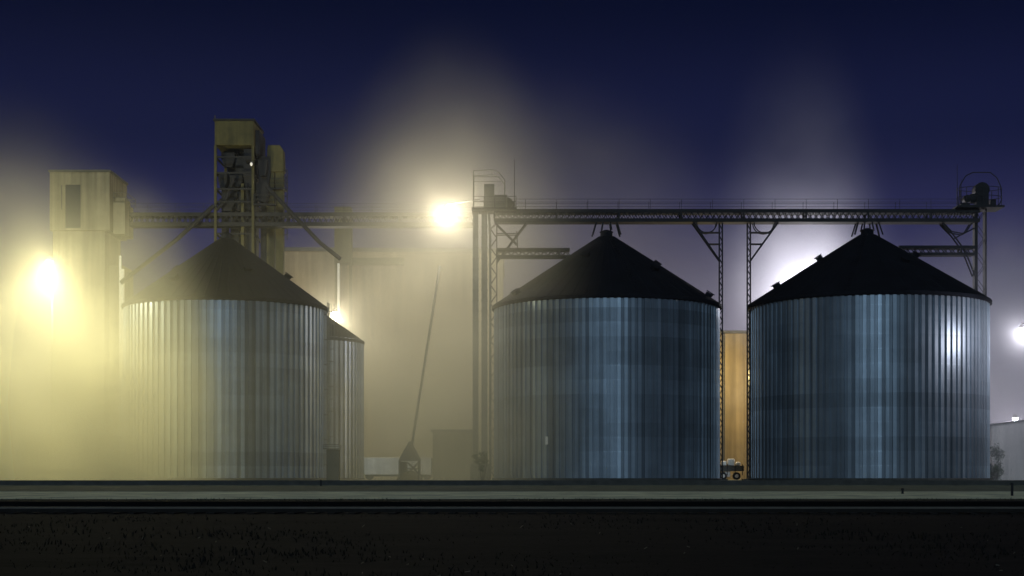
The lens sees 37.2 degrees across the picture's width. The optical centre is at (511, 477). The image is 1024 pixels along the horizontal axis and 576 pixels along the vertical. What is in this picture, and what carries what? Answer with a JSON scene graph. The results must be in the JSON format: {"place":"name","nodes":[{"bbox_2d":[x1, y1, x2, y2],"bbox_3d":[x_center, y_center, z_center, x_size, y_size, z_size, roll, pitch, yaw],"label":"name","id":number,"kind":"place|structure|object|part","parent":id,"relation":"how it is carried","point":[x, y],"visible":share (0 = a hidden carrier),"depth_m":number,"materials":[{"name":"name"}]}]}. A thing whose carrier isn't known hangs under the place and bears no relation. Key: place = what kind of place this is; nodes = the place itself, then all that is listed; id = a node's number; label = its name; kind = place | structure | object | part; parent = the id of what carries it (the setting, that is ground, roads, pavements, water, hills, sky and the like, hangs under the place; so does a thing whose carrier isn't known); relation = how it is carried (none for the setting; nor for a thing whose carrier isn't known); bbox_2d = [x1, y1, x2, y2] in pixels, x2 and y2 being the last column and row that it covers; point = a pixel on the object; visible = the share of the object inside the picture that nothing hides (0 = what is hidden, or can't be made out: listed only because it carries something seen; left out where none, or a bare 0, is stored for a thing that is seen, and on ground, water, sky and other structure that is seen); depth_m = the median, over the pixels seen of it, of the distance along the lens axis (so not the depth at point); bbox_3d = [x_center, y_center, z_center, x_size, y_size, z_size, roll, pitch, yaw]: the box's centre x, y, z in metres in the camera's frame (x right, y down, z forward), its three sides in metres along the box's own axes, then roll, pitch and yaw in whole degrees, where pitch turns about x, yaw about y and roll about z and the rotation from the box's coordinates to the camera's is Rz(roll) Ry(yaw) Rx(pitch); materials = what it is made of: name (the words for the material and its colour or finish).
{"place":"outdoors","nodes":[
{"label":"outdoors","id":0,"kind":"place"},
{"bbox_2d":[334,208,403,331],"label":"transfer tower","id":1,"kind":"structure","parent":0,"point":[343,243],"depth_m":191.10,"materials":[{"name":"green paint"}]},
{"bbox_2d":[0,478,1023,575],"bbox_3d":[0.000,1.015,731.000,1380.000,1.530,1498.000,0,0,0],"label":"ground","id":2,"kind":"structure","parent":0,"point":[599,548],"depth_m":37.33,"materials":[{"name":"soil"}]},
{"bbox_2d":[45,256,53,433],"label":"floodlight","id":3,"kind":"object","parent":2,"relation":"on","point":[49,260],"visible":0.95,"depth_m":140.60,"materials":[{"name":"grey paint"}]},
{"bbox_2d":[19,434,122,479],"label":"shed","id":4,"kind":"structure","parent":2,"relation":"on","point":[70,456],"depth_m":140.00,"materials":[{"name":"metal"}]},
{"bbox_2d":[48,170,135,479],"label":"elevator house","id":5,"kind":"structure","parent":2,"relation":"on","point":[91,229],"depth_m":160.30,"materials":[{"name":"metal"}]},
{"bbox_2d":[64,183,81,227],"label":"window","id":6,"kind":"structure","parent":5,"relation":"in","point":[72,191],"depth_m":159.96,"materials":[{"name":"glass"}]},
{"bbox_2d":[128,203,472,227],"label":"conveyor gallery","id":7,"kind":"object","parent":5,"relation":"attached to","point":[344,217],"visible":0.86,"depth_m":163.20,"materials":[{"name":"metal"}]},
{"bbox_2d":[121,232,333,479],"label":"grain silo","id":8,"kind":"object","parent":2,"relation":"on","point":[226,356],"visible":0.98,"depth_m":138.89,"materials":[{"name":"metal"}]},
{"bbox_2d":[120,119,341,283],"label":"head tower","id":9,"kind":"structure","parent":2,"relation":"on","point":[240,144],"depth_m":163.72,"materials":[{"name":"green paint"}]},
{"bbox_2d":[267,145,287,274],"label":"bucket elevator","id":10,"kind":"object","parent":2,"relation":"on","point":[276,239],"visible":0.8,"depth_m":165.60,"materials":[{"name":"green paint"}]},
{"bbox_2d":[323,444,340,479],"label":"switch cabinet","id":11,"kind":"object","parent":2,"relation":"on","point":[332,464],"visible":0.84,"depth_m":137.96,"materials":[{"name":"grey metal"}]},
{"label":"door","id":12,"kind":"part","parent":11,"relation":"part of","materials":[{"name":"grey paint"}]},
{"bbox_2d":[332,308,337,321],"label":"floodlight","id":13,"kind":"object","parent":2,"relation":"on","point":[335,312],"visible":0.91,"depth_m":183.82,"materials":[{"name":"grey paint"}]},
{"bbox_2d":[329,318,364,479],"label":"grain silo","id":14,"kind":"object","parent":2,"relation":"on","point":[347,392],"visible":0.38,"depth_m":170.15,"materials":[{"name":"metal"}]},
{"bbox_2d":[285,247,504,479],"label":"storage building","id":15,"kind":"structure","parent":2,"relation":"on","point":[391,310],"depth_m":200.00,"materials":[{"name":"grey paint"}]},
{"bbox_2d":[364,458,431,479],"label":"truck","id":16,"kind":"object","parent":2,"relation":"on","point":[373,467],"visible":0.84,"depth_m":156.00,"materials":[{"name":"white paint"}]},
{"bbox_2d":[397,266,440,479],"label":"grain auger","id":17,"kind":"object","parent":2,"relation":"on","point":[409,453],"visible":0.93,"depth_m":149.59,"materials":[{"name":"grey paint"}]},
{"bbox_2d":[431,429,472,479],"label":"site hut","id":18,"kind":"object","parent":2,"relation":"on","point":[452,454],"visible":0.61,"depth_m":156.00,"materials":[{"name":"metal"}]},
{"bbox_2d":[471,451,488,479],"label":"shrub","id":19,"kind":"object","parent":2,"relation":"on","point":[482,461],"visible":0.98,"depth_m":139.80,"materials":[{"name":"green plant"}]},
{"bbox_2d":[470,160,526,479],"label":"bucket elevator","id":20,"kind":"object","parent":2,"relation":"on","point":[493,203],"visible":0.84,"depth_m":146.65,"materials":[{"name":"grey paint"}]},
{"bbox_2d":[443,199,479,211],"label":"floodlight","id":21,"kind":"object","parent":20,"relation":"attached to","point":[446,207],"visible":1,"depth_m":149.17,"materials":[{"name":"grey paint"}]},
{"bbox_2d":[0,507,1023,513],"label":"railway track","id":22,"kind":"structure","parent":2,"relation":"on","point":[510,510],"depth_m":49.66,"materials":[{"name":"metal"}]},
{"bbox_2d":[0,480,1023,484],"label":"kerb","id":23,"kind":"structure","parent":2,"relation":"on","point":[510,482],"depth_m":94.70,"materials":[{"name":"concrete"}]},
{"bbox_2d":[1,497,1022,500],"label":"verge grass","id":24,"kind":"structure","parent":2,"relation":"on","point":[524,498],"depth_m":56.33,"materials":[{"name":"plant"}]},
{"bbox_2d":[492,230,721,479],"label":"grain silo","id":25,"kind":"object","parent":2,"relation":"on","point":[606,354],"visible":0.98,"depth_m":137.76,"materials":[{"name":"metal"}]},
{"bbox_2d":[496,248,569,258],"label":"catwalk","id":26,"kind":"object","parent":25,"relation":"on","point":[537,251],"visible":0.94,"depth_m":146.40,"materials":[{"name":"metal"}]},
{"bbox_2d":[692,222,727,479],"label":"support mast","id":27,"kind":"object","parent":2,"relation":"on","point":[698,230],"visible":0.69,"depth_m":146.81,"materials":[{"name":"metal"}]},
{"bbox_2d":[493,199,979,236],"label":"conveyor gallery","id":28,"kind":"object","parent":27,"relation":"on","point":[617,220],"visible":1,"depth_m":146.20,"materials":[{"name":"metal"}]},
{"bbox_2d":[720,464,743,479],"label":"flatbed wagon","id":29,"kind":"object","parent":2,"relation":"on","point":[727,469],"visible":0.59,"depth_m":164.00,"materials":[{"name":"grey paint"}]},
{"bbox_2d":[720,330,748,479],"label":"warehouse","id":30,"kind":"structure","parent":2,"relation":"on","point":[734,394],"depth_m":177.00,"materials":[{"name":"grey paint"}]},
{"bbox_2d":[742,222,778,479],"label":"support mast","id":31,"kind":"object","parent":2,"relation":"on","point":[747,316],"visible":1,"depth_m":146.81,"materials":[{"name":"metal"}]},
{"bbox_2d":[748,228,991,479],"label":"grain silo","id":32,"kind":"object","parent":2,"relation":"on","point":[870,354],"visible":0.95,"depth_m":137.39,"materials":[{"name":"metal"}]},
{"bbox_2d":[898,245,974,256],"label":"catwalk","id":33,"kind":"object","parent":32,"relation":"on","point":[945,248],"visible":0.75,"depth_m":146.40,"materials":[{"name":"metal"}]},
{"bbox_2d":[939,172,1004,474],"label":"bucket elevator","id":34,"kind":"object","parent":2,"relation":"on","point":[978,197],"visible":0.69,"depth_m":146.60,"materials":[{"name":"metal"}]},
{"bbox_2d":[990,465,1001,479],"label":"shrub","id":35,"kind":"object","parent":2,"relation":"on","point":[996,469],"visible":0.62,"depth_m":145.60,"materials":[{"name":"green plant"}]},
{"bbox_2d":[990,443,1004,479],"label":"shrub","id":36,"kind":"object","parent":2,"relation":"on","point":[996,451],"visible":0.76,"depth_m":146.88,"materials":[{"name":"green plant"}]},
{"bbox_2d":[990,420,1023,479],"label":"metal shed","id":37,"kind":"structure","parent":2,"relation":"on","point":[1008,437],"depth_m":150.00,"materials":[{"name":"grey paint"}]},
{"bbox_2d":[1000,459,1012,479],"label":"door","id":38,"kind":"structure","parent":37,"relation":"in","point":[1007,464],"depth_m":149.94,"materials":[{"name":"metal"}]},
{"bbox_2d":[1012,414,1017,420],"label":"floodlight","id":39,"kind":"object","parent":37,"relation":"on","point":[1014,417],"visible":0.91,"depth_m":181.79,"materials":[{"name":"grey paint"}]},
{"bbox_2d":[1010,483,1013,495],"bbox_3d":[20.395,0.585,62.000,0.129,0.751,0.129,0,0,23],"label":"marker post","id":40,"kind":"object","parent":2,"relation":"on","point":[1012,486],"visible":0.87,"depth_m":61.96,"materials":[{"name":"metal"}]},
{"bbox_2d":[0,491,1023,498],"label":"road","id":41,"kind":"structure","parent":0,"point":[594,495],"depth_m":62.62,"materials":[{"name":"grey asphalt"}]},
{"bbox_2d":[0,0,1023,477],"label":"sky","id":42,"kind":"structure","parent":0,"point":[595,104],"materials":[{"name":"blue"}]},
{"bbox_2d":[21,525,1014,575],"bbox_3d":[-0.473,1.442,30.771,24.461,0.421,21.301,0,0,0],"label":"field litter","id":43,"kind":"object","parent":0,"point":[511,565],"visible":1,"depth_m":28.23,"materials":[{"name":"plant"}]},
{"bbox_2d":[727,459,734,465],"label":"sack","id":44,"kind":"object","parent":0,"point":[730,462],"visible":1,"depth_m":164.41,"materials":[{"name":"white fabric"}]},
{"bbox_2d":[1019,322,1023,331],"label":"floodlight","id":45,"kind":"object","parent":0,"point":[1021,326],"visible":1,"depth_m":135.31,"materials":[{"name":"grey paint"}]}
]}

